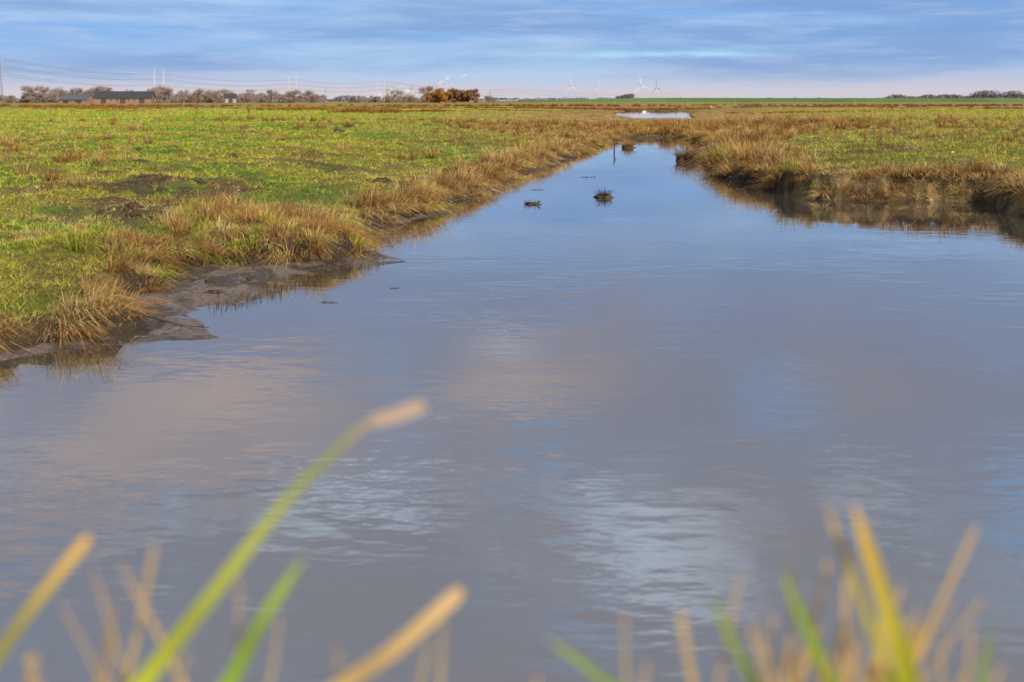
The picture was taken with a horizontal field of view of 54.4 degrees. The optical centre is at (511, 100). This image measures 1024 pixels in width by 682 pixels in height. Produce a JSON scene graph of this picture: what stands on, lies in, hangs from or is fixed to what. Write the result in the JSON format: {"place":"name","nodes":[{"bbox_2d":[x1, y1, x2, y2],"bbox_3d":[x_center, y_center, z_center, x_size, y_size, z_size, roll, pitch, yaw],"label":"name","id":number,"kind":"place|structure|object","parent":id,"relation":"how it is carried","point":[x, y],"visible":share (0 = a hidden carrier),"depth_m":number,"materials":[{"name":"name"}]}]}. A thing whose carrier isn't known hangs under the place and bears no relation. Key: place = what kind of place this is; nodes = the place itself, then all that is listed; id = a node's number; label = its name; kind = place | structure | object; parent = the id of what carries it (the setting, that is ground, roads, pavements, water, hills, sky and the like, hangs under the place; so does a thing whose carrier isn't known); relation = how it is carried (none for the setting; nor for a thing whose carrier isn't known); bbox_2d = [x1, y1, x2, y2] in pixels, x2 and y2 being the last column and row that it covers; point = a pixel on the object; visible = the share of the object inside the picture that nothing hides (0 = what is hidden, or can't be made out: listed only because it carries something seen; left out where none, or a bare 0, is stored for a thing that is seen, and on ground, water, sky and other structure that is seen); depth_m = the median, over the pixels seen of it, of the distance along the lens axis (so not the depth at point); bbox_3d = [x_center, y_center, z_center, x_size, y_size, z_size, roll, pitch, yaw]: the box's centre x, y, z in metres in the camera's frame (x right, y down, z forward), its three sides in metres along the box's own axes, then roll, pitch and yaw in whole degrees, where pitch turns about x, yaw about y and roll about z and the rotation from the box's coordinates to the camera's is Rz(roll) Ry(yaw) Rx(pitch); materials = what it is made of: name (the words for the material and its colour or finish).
{"place":"outdoors","nodes":[
{"label":"outdoors","id":0,"kind":"place"},
{"bbox_2d":[0,137,1023,681],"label":"creek water","id":1,"kind":"structure","parent":0,"point":[658,391],"depth_m":4.61,"materials":[{"name":"liquid"}]},
{"bbox_2d":[522,197,541,204],"bbox_3d":[0.306,1.547,15.392,0.366,0.124,0.270,0,0,22],"label":"tussock islet","id":2,"kind":"object","parent":1,"relation":"on","point":[531,203],"visible":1,"depth_m":15.35,"materials":[{"name":"plant"}]},
{"bbox_2d":[591,187,617,197],"bbox_3d":[1.540,1.502,16.501,0.549,0.228,0.527,0,0,0],"label":"tussock islet","id":3,"kind":"object","parent":1,"relation":"on","point":[604,194],"visible":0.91,"depth_m":16.45,"materials":[{"name":"plant"}]},
{"bbox_2d":[619,138,635,147],"bbox_3d":[3.961,1.432,33.871,1.066,0.390,1.020,0,0,0],"label":"tussock islet","id":4,"kind":"object","parent":1,"relation":"on","point":[627,145],"visible":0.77,"depth_m":33.93,"materials":[{"name":"plant"}]},
{"bbox_2d":[665,142,701,160],"bbox_3d":[4.763,1.347,26.694,1.621,0.589,1.538,0,0,0],"label":"tussock islet","id":5,"kind":"object","parent":1,"relation":"on","point":[679,156],"visible":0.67,"depth_m":26.58,"materials":[{"name":"plant"}]},
{"bbox_2d":[0,101,1023,359],"bbox_3d":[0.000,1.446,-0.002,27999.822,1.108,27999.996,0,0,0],"label":"ground","id":6,"kind":"structure","parent":0,"point":[190,293],"depth_m":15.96,"materials":[{"name":"plant"}]},
{"bbox_2d":[0,55,6,101],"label":"lattice pylon","id":7,"kind":"object","parent":6,"relation":"on","point":[1,78],"visible":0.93,"depth_m":1100.85,"materials":[{"name":"metal"}]},
{"bbox_2d":[20,85,36,102],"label":"bare tree","id":8,"kind":"object","parent":6,"relation":"on","point":[29,94],"visible":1,"depth_m":673.10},
{"bbox_2d":[27,652,32,681],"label":"reed","id":9,"kind":"object","parent":6,"relation":"on","point":[30,664],"visible":1,"depth_m":0.70,"materials":[{"name":"beige plant"}]},
{"bbox_2d":[24,656,37,681],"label":"reed","id":10,"kind":"object","parent":6,"relation":"on","point":[27,663],"visible":0.48,"depth_m":0.73,"materials":[{"name":"beige plant"}]},
{"bbox_2d":[30,656,37,681],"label":"reed","id":11,"kind":"object","parent":6,"relation":"on","point":[33,670],"visible":1,"depth_m":0.69,"materials":[{"name":"beige plant"}]},
{"bbox_2d":[32,84,49,102],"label":"bare tree","id":12,"kind":"object","parent":6,"relation":"on","point":[41,89],"visible":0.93,"depth_m":676.44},
{"bbox_2d":[0,535,90,660],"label":"reed","id":13,"kind":"object","parent":6,"relation":"on","point":[42,593],"visible":1,"depth_m":0.69,"materials":[{"name":"yellow plant"}]},
{"bbox_2d":[44,88,58,102],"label":"bare tree","id":14,"kind":"object","parent":6,"relation":"on","point":[52,96],"visible":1,"depth_m":668.20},
{"bbox_2d":[52,86,68,94],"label":"bare tree","id":15,"kind":"object","parent":6,"relation":"on","point":[62,92],"visible":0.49,"depth_m":685.86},
{"bbox_2d":[58,94,93,102],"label":"blue roofed barn","id":16,"kind":"structure","parent":6,"relation":"on","point":[76,98],"depth_m":516.08,"materials":[{"name":"brick"}]},
{"bbox_2d":[58,599,103,681],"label":"reed","id":17,"kind":"object","parent":6,"relation":"on","point":[98,675],"visible":1,"depth_m":0.72,"materials":[{"name":"beige plant"}]},
{"bbox_2d":[93,209,107,214],"bbox_3d":[-4.759,1.282,11.495,0.161,0.068,0.155,0,0,-41],"label":"soil clod","id":18,"kind":"object","parent":6,"relation":"on","point":[101,211],"visible":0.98,"depth_m":11.46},
{"bbox_2d":[95,620,108,681],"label":"reed","id":19,"kind":"object","parent":6,"relation":"on","point":[104,651],"visible":0.8,"depth_m":0.78,"materials":[{"name":"beige plant"}]},
{"bbox_2d":[92,85,112,94],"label":"bare tree","id":20,"kind":"object","parent":6,"relation":"on","point":[101,89],"visible":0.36,"depth_m":686.13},
{"bbox_2d":[102,606,115,680],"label":"reed","id":21,"kind":"object","parent":6,"relation":"on","point":[109,650],"visible":0.78,"depth_m":0.78,"materials":[{"name":"beige plant"}]},
{"bbox_2d":[93,568,125,681],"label":"reed","id":22,"kind":"object","parent":6,"relation":"on","point":[119,659],"visible":1,"depth_m":0.73,"materials":[{"name":"beige plant"}]},
{"bbox_2d":[93,91,155,103],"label":"brick barn","id":23,"kind":"structure","parent":6,"relation":"on","point":[110,97],"depth_m":496.12,"materials":[{"name":"brown brick"}]},
{"bbox_2d":[123,201,143,208],"bbox_3d":[-4.543,1.244,11.894,0.224,0.087,0.243,0,0,8],"label":"soil clod","id":24,"kind":"object","parent":6,"relation":"on","point":[132,204],"visible":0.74,"depth_m":11.87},
{"bbox_2d":[126,208,146,215],"bbox_3d":[-4.346,1.287,11.541,0.176,0.081,0.237,0,0,7],"label":"soil clod","id":25,"kind":"object","parent":6,"relation":"on","point":[137,212],"visible":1,"depth_m":11.51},
{"bbox_2d":[123,544,156,681],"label":"reed","id":26,"kind":"object","parent":6,"relation":"on","point":[138,629],"visible":0.94,"depth_m":0.72,"materials":[{"name":"beige plant"}]},
{"bbox_2d":[119,561,184,681],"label":"reed","id":27,"kind":"object","parent":6,"relation":"on","point":[176,669],"visible":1,"depth_m":0.70,"materials":[{"name":"beige plant"}]},
{"bbox_2d":[155,87,176,102],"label":"bare tree","id":28,"kind":"object","parent":6,"relation":"on","point":[162,95],"visible":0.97,"depth_m":681.75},
{"bbox_2d":[5,94,327,102],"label":"hedge","id":29,"kind":"object","parent":6,"relation":"on","point":[294,100],"visible":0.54,"depth_m":680.32,"materials":[{"name":"plant"}]},
{"bbox_2d":[125,308,208,327],"bbox_3d":[-2.484,1.531,7.058,0.829,0.082,0.046,0,0,25],"label":"dead stem","id":30,"kind":"object","parent":6,"relation":"on","point":[162,320],"visible":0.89,"depth_m":7.04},
{"bbox_2d":[175,652,190,681],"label":"reed","id":31,"kind":"object","parent":6,"relation":"on","point":[182,668],"visible":1,"depth_m":0.70,"materials":[{"name":"beige plant"}]},
{"bbox_2d":[177,89,192,102],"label":"bare tree","id":32,"kind":"object","parent":6,"relation":"on","point":[185,93],"visible":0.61,"depth_m":686.65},
{"bbox_2d":[189,88,205,101],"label":"bare tree","id":33,"kind":"object","parent":6,"relation":"on","point":[198,92],"visible":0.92,"depth_m":675.41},
{"bbox_2d":[192,179,207,184],"bbox_3d":[-4.704,1.214,15.004,0.248,0.082,0.178,0,0,-20],"label":"soil clod","id":34,"kind":"object","parent":6,"relation":"on","point":[200,181],"visible":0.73,"depth_m":14.95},
{"bbox_2d":[201,90,213,100],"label":"bare tree","id":35,"kind":"object","parent":6,"relation":"on","point":[207,97],"visible":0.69,"depth_m":676.50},
{"bbox_2d":[4,95,421,100],"bbox_3d":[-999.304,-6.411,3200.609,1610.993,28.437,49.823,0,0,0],"label":"distant wood","id":36,"kind":"object","parent":6,"relation":"on","point":[341,98],"visible":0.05,"depth_m":3192.49,"materials":[{"name":"plant"}]},
{"bbox_2d":[204,289,222,293],"bbox_3d":[-2.453,1.561,8.149,0.138,0.032,0.127,0,0,15],"label":"soil clod","id":37,"kind":"object","parent":6,"relation":"on","point":[215,291],"visible":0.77,"depth_m":8.14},
{"bbox_2d":[207,89,223,102],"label":"bare tree","id":38,"kind":"object","parent":6,"relation":"on","point":[216,93],"visible":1,"depth_m":666.33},
{"bbox_2d":[219,88,233,97],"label":"bare tree","id":39,"kind":"object","parent":6,"relation":"on","point":[223,91],"visible":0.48,"depth_m":679.29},
{"bbox_2d":[224,92,236,102],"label":"farmhouse","id":40,"kind":"object","parent":6,"relation":"on","point":[230,98],"visible":0.87,"depth_m":636.22,"materials":[{"name":"paint"}]},
{"bbox_2d":[236,571,240,655],"bbox_3d":[-0.208,0.740,0.730,0.020,0.802,0.010,0,0,0],"label":"reed","id":41,"kind":"object","parent":6,"relation":"on","point":[239,621],"visible":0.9,"depth_m":0.73,"materials":[{"name":"beige plant"}]},
{"bbox_2d":[220,555,304,681],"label":"reed","id":42,"kind":"object","parent":6,"relation":"on","point":[234,673],"visible":1,"depth_m":0.71,"materials":[{"name":"green plant"}]},
{"bbox_2d":[264,89,279,102],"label":"bare tree","id":43,"kind":"object","parent":6,"relation":"on","point":[270,94],"visible":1,"depth_m":666.43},
{"bbox_2d":[268,616,279,681],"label":"reed","id":44,"kind":"object","parent":6,"relation":"on","point":[275,652],"visible":1,"depth_m":0.72,"materials":[{"name":"beige plant"}]},
{"bbox_2d":[132,400,425,681],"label":"reed","id":45,"kind":"object","parent":6,"relation":"on","point":[155,666],"visible":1,"depth_m":0.70,"materials":[{"name":"green plant"}]},
{"bbox_2d":[199,258,383,308],"bbox_3d":[-1.854,1.561,8.808,0.438,0.098,2.513,0,0,25],"label":"water edge stubble","id":46,"kind":"object","parent":6,"relation":"on","point":[299,282],"visible":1,"depth_m":8.42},
{"bbox_2d":[285,89,304,99],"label":"bare tree","id":47,"kind":"object","parent":6,"relation":"on","point":[291,93],"visible":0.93,"depth_m":683.45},
{"bbox_2d":[336,648,340,679],"bbox_3d":[-0.131,0.760,0.700,0.022,0.756,0.010,0,0,0],"label":"reed","id":48,"kind":"object","parent":6,"relation":"on","point":[338,663],"visible":0.95,"depth_m":0.70,"materials":[{"name":"beige plant"}]},
{"bbox_2d":[369,177,392,182],"bbox_3d":[-2.139,1.301,16.410,0.443,0.105,0.346,0,0,11],"label":"soil clod","id":49,"kind":"object","parent":6,"relation":"on","point":[386,179],"visible":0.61,"depth_m":16.32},
{"bbox_2d":[348,97,441,102],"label":"hedge","id":50,"kind":"object","parent":6,"relation":"on","point":[365,99],"visible":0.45,"depth_m":790.40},
{"bbox_2d":[334,587,463,681],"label":"reed","id":51,"kind":"object","parent":6,"relation":"on","point":[417,629],"visible":1,"depth_m":0.68,"materials":[{"name":"beige plant"}]},
{"bbox_2d":[420,634,430,681],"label":"reed","id":52,"kind":"object","parent":6,"relation":"on","point":[425,659],"visible":1,"depth_m":0.73,"materials":[{"name":"beige plant"}]},
{"bbox_2d":[418,86,434,102],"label":"bare tree","id":53,"kind":"object","parent":6,"relation":"on","point":[427,89],"visible":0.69,"depth_m":619.28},
{"bbox_2d":[426,88,451,102],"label":"autumn tree","id":54,"kind":"object","parent":6,"relation":"on","point":[439,95],"visible":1,"depth_m":597.64,"materials":[{"name":"orange plant"}]},
{"bbox_2d":[439,620,444,681],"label":"reed","id":55,"kind":"object","parent":6,"relation":"on","point":[442,652],"visible":1,"depth_m":0.72,"materials":[{"name":"beige plant"}]},
{"bbox_2d":[447,87,461,102],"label":"autumn tree","id":56,"kind":"object","parent":6,"relation":"on","point":[454,96],"visible":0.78,"depth_m":601.42,"materials":[{"name":"brown plant"}]},
{"bbox_2d":[458,88,479,102],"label":"autumn tree","id":57,"kind":"object","parent":6,"relation":"on","point":[467,95],"visible":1,"depth_m":598.60,"materials":[{"name":"brown plant"}]},
{"bbox_2d":[0,103,1022,113],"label":"field","id":58,"kind":"structure","parent":6,"relation":"on","point":[370,109],"depth_m":181.66,"materials":[{"name":"plant"}]},
{"bbox_2d":[0,112,1023,355],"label":"rush grass","id":59,"kind":"structure","parent":6,"relation":"on","point":[727,133],"depth_m":16.09,"materials":[{"name":"plant"}]},
{"bbox_2d":[547,639,612,681],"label":"reed","id":60,"kind":"object","parent":6,"relation":"on","point":[594,673],"visible":1,"depth_m":0.71,"materials":[{"name":"green plant"}]},
{"bbox_2d":[615,93,634,97],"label":"distant wood","id":61,"kind":"object","parent":6,"relation":"on","point":[631,95],"visible":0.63,"depth_m":1490.23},
{"bbox_2d":[641,657,652,681],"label":"reed","id":62,"kind":"object","parent":6,"relation":"on","point":[646,669],"visible":1,"depth_m":0.71,"materials":[{"name":"beige plant"}]},
{"bbox_2d":[470,97,879,100],"bbox_3d":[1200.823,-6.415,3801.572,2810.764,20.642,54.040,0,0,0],"label":"distant wood","id":63,"kind":"object","parent":6,"relation":"on","point":[514,99],"visible":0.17,"depth_m":3792.69,"materials":[{"name":"plant"}]},
{"bbox_2d":[679,611,696,681],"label":"reed","id":64,"kind":"object","parent":6,"relation":"on","point":[687,652],"visible":1,"depth_m":0.69,"materials":[{"name":"beige plant"}]},
{"bbox_2d":[717,575,741,681],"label":"reed","id":65,"kind":"object","parent":6,"relation":"on","point":[726,643],"visible":1,"depth_m":0.71,"materials":[{"name":"beige plant"}]},
{"bbox_2d":[710,596,758,681],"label":"reed","id":66,"kind":"object","parent":6,"relation":"on","point":[744,663],"visible":1,"depth_m":0.70,"materials":[{"name":"green plant"}]},
{"bbox_2d":[750,623,765,681],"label":"reed","id":67,"kind":"object","parent":6,"relation":"on","point":[759,661],"visible":1,"depth_m":0.70,"materials":[{"name":"beige plant"}]},
{"bbox_2d":[497,98,1023,101],"bbox_3d":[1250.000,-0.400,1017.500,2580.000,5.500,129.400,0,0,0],"label":"dike","id":68,"kind":"structure","parent":6,"relation":"on","point":[804,100],"depth_m":975.98,"materials":[{"name":"green plant"}]},
{"bbox_2d":[759,625,773,681],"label":"reed","id":69,"kind":"object","parent":6,"relation":"on","point":[768,666],"visible":1,"depth_m":0.69,"materials":[{"name":"beige plant"}]},
{"bbox_2d":[772,614,777,681],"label":"reed","id":70,"kind":"object","parent":6,"relation":"on","point":[774,653],"visible":1,"depth_m":0.73,"materials":[{"name":"beige plant"}]},
{"bbox_2d":[783,635,794,681],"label":"reed","id":71,"kind":"object","parent":6,"relation":"on","point":[788,658],"visible":1,"depth_m":0.70,"materials":[{"name":"beige plant"}]},
{"bbox_2d":[790,552,796,681],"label":"reed","id":72,"kind":"object","parent":6,"relation":"on","point":[793,671],"visible":0.79,"depth_m":0.73,"materials":[{"name":"beige plant"}]},
{"bbox_2d":[798,650,806,681],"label":"reed","id":73,"kind":"object","parent":6,"relation":"on","point":[802,667],"visible":1,"depth_m":0.70,"materials":[{"name":"beige plant"}]},
{"bbox_2d":[789,625,821,681],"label":"reed","id":74,"kind":"object","parent":6,"relation":"on","point":[802,654],"visible":0.5,"depth_m":0.76,"materials":[{"name":"beige plant"}]},
{"bbox_2d":[781,570,838,681],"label":"reed","id":75,"kind":"object","parent":6,"relation":"on","point":[817,650],"visible":0.98,"depth_m":0.70,"materials":[{"name":"green plant"}]},
{"bbox_2d":[808,616,821,681],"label":"reed","id":76,"kind":"object","parent":6,"relation":"on","point":[818,673],"visible":0.32,"depth_m":0.73,"materials":[{"name":"beige plant"}]},
{"bbox_2d":[802,560,828,681],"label":"reed","id":77,"kind":"object","parent":6,"relation":"on","point":[819,599],"visible":0.73,"depth_m":0.72,"materials":[{"name":"beige plant"}]},
{"bbox_2d":[821,654,829,681],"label":"reed","id":78,"kind":"object","parent":6,"relation":"on","point":[825,670],"visible":1,"depth_m":0.66,"materials":[{"name":"green plant"}]},
{"bbox_2d":[832,619,846,675],"bbox_3d":[0.219,0.751,0.710,0.037,0.769,0.010,0,0,0],"label":"reed","id":79,"kind":"object","parent":6,"relation":"on","point":[838,646],"visible":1,"depth_m":0.71,"materials":[{"name":"beige plant"}]},
{"bbox_2d":[842,651,846,681],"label":"reed","id":80,"kind":"object","parent":6,"relation":"on","point":[844,676],"visible":1,"depth_m":0.69,"materials":[{"name":"beige plant"}]},
{"bbox_2d":[843,577,848,673],"bbox_3d":[0.247,0.742,0.720,0.017,0.801,0.010,0,0,0],"label":"reed","id":81,"kind":"object","parent":6,"relation":"on","point":[845,611],"visible":0.79,"depth_m":0.72,"materials":[{"name":"beige plant"}]},
{"bbox_2d":[839,640,860,681],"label":"reed","id":82,"kind":"object","parent":6,"relation":"on","point":[855,652],"visible":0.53,"depth_m":0.74,"materials":[{"name":"beige plant"}]},
{"bbox_2d":[847,664,856,681],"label":"reed","id":83,"kind":"object","parent":6,"relation":"on","point":[851,674],"visible":1,"depth_m":0.67,"materials":[{"name":"beige plant"}]},
{"bbox_2d":[847,622,858,678],"bbox_3d":[0.230,0.756,0.717,0.036,0.768,0.010,0,0,0],"label":"reed","id":84,"kind":"object","parent":6,"relation":"on","point":[852,653],"visible":0.87,"depth_m":0.72,"materials":[{"name":"beige plant"}]},
{"bbox_2d":[856,634,862,681],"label":"reed","id":85,"kind":"object","parent":6,"relation":"on","point":[859,666],"visible":1,"depth_m":0.66,"materials":[{"name":"beige plant"}]},
{"bbox_2d":[826,504,896,681],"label":"reed","id":86,"kind":"object","parent":6,"relation":"on","point":[878,645],"visible":0.98,"depth_m":0.70,"materials":[{"name":"yellow plant"}]},
{"bbox_2d":[865,662,872,681],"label":"reed","id":87,"kind":"object","parent":6,"relation":"on","point":[868,673],"visible":1,"depth_m":0.70,"materials":[{"name":"brown plant"}]},
{"bbox_2d":[871,616,882,681],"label":"reed","id":88,"kind":"object","parent":6,"relation":"on","point":[875,658],"visible":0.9,"depth_m":0.71,"materials":[{"name":"yellow plant"}]},
{"bbox_2d":[877,626,884,681],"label":"reed","id":89,"kind":"object","parent":6,"relation":"on","point":[879,664],"visible":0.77,"depth_m":0.72,"materials":[{"name":"yellow plant"}]},
{"bbox_2d":[879,631,890,681],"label":"reed","id":90,"kind":"object","parent":6,"relation":"on","point":[884,660],"visible":1,"depth_m":0.67,"materials":[{"name":"yellow plant"}]},
{"bbox_2d":[854,504,918,681],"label":"reed","id":91,"kind":"object","parent":6,"relation":"on","point":[904,662],"visible":1,"depth_m":0.68,"materials":[{"name":"yellow plant"}]},
{"bbox_2d":[869,585,903,680],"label":"reed","id":92,"kind":"object","parent":6,"relation":"on","point":[899,595],"visible":0.28,"depth_m":0.76,"materials":[{"name":"beige plant"}]},
{"bbox_2d":[869,618,909,681],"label":"reed","id":93,"kind":"object","parent":6,"relation":"on","point":[906,623],"visible":0.24,"depth_m":0.76,"materials":[{"name":"beige plant"}]},
{"bbox_2d":[884,607,918,680],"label":"reed","id":94,"kind":"object","parent":6,"relation":"on","point":[912,620],"visible":0.45,"depth_m":0.77,"materials":[{"name":"beige plant"}]},
{"bbox_2d":[897,618,921,681],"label":"reed","id":95,"kind":"object","parent":6,"relation":"on","point":[914,640],"visible":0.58,"depth_m":0.70,"materials":[{"name":"yellow plant"}]},
{"bbox_2d":[916,594,957,667],"bbox_3d":[0.252,0.746,0.720,0.136,0.783,0.010,0,0,0],"label":"reed","id":96,"kind":"object","parent":6,"relation":"on","point":[932,635],"visible":0.8,"depth_m":0.72,"materials":[{"name":"beige plant"}]},
{"bbox_2d":[940,639,945,681],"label":"reed","id":97,"kind":"object","parent":6,"relation":"on","point":[941,668],"visible":0.67,"depth_m":0.76,"materials":[{"name":"beige plant"}]},
{"bbox_2d":[914,526,977,664],"bbox_3d":[0.259,0.718,0.710,0.142,0.835,0.010,0,0,0],"label":"reed","id":98,"kind":"object","parent":6,"relation":"on","point":[927,632],"visible":0.87,"depth_m":0.71,"materials":[{"name":"beige plant"}]},
{"bbox_2d":[921,598,983,681],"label":"reed","id":99,"kind":"object","parent":6,"relation":"on","point":[948,643],"visible":1,"depth_m":0.72,"materials":[{"name":"beige plant"}]},
{"bbox_2d":[883,94,1023,97],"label":"distant wood","id":100,"kind":"object","parent":6,"relation":"on","point":[931,96],"visible":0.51,"depth_m":1490.22,"materials":[{"name":"plant"}]},
{"bbox_2d":[959,663,971,681],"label":"reed","id":101,"kind":"object","parent":6,"relation":"on","point":[965,674],"visible":1,"depth_m":0.66,"materials":[{"name":"beige plant"}]},
{"bbox_2d":[965,627,972,681],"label":"reed","id":102,"kind":"object","parent":6,"relation":"on","point":[969,651],"visible":0.88,"depth_m":0.70,"materials":[{"name":"beige plant"}]},
{"bbox_2d":[979,628,993,681],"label":"reed","id":103,"kind":"object","parent":6,"relation":"on","point":[984,664],"visible":1,"depth_m":0.71,"materials":[{"name":"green plant"}]},
{"bbox_2d":[967,90,1023,97],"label":"distant wood","id":104,"kind":"object","parent":6,"relation":"on","point":[1002,95],"visible":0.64,"depth_m":1493.97,"materials":[{"name":"plant"}]},
{"bbox_2d":[993,667,1002,681],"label":"reed","id":105,"kind":"object","parent":6,"relation":"on","point":[997,676],"visible":1,"depth_m":0.67,"materials":[{"name":"beige plant"}]},
{"bbox_2d":[0,0,1023,100],"label":"sky","id":106,"kind":"structure","parent":0,"point":[689,48],"materials":[{"name":"blue"}]},
{"bbox_2d":[615,111,693,117],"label":"pond water","id":107,"kind":"structure","parent":0,"point":[658,114],"depth_m":117.77,"materials":[{"name":"liquid"}]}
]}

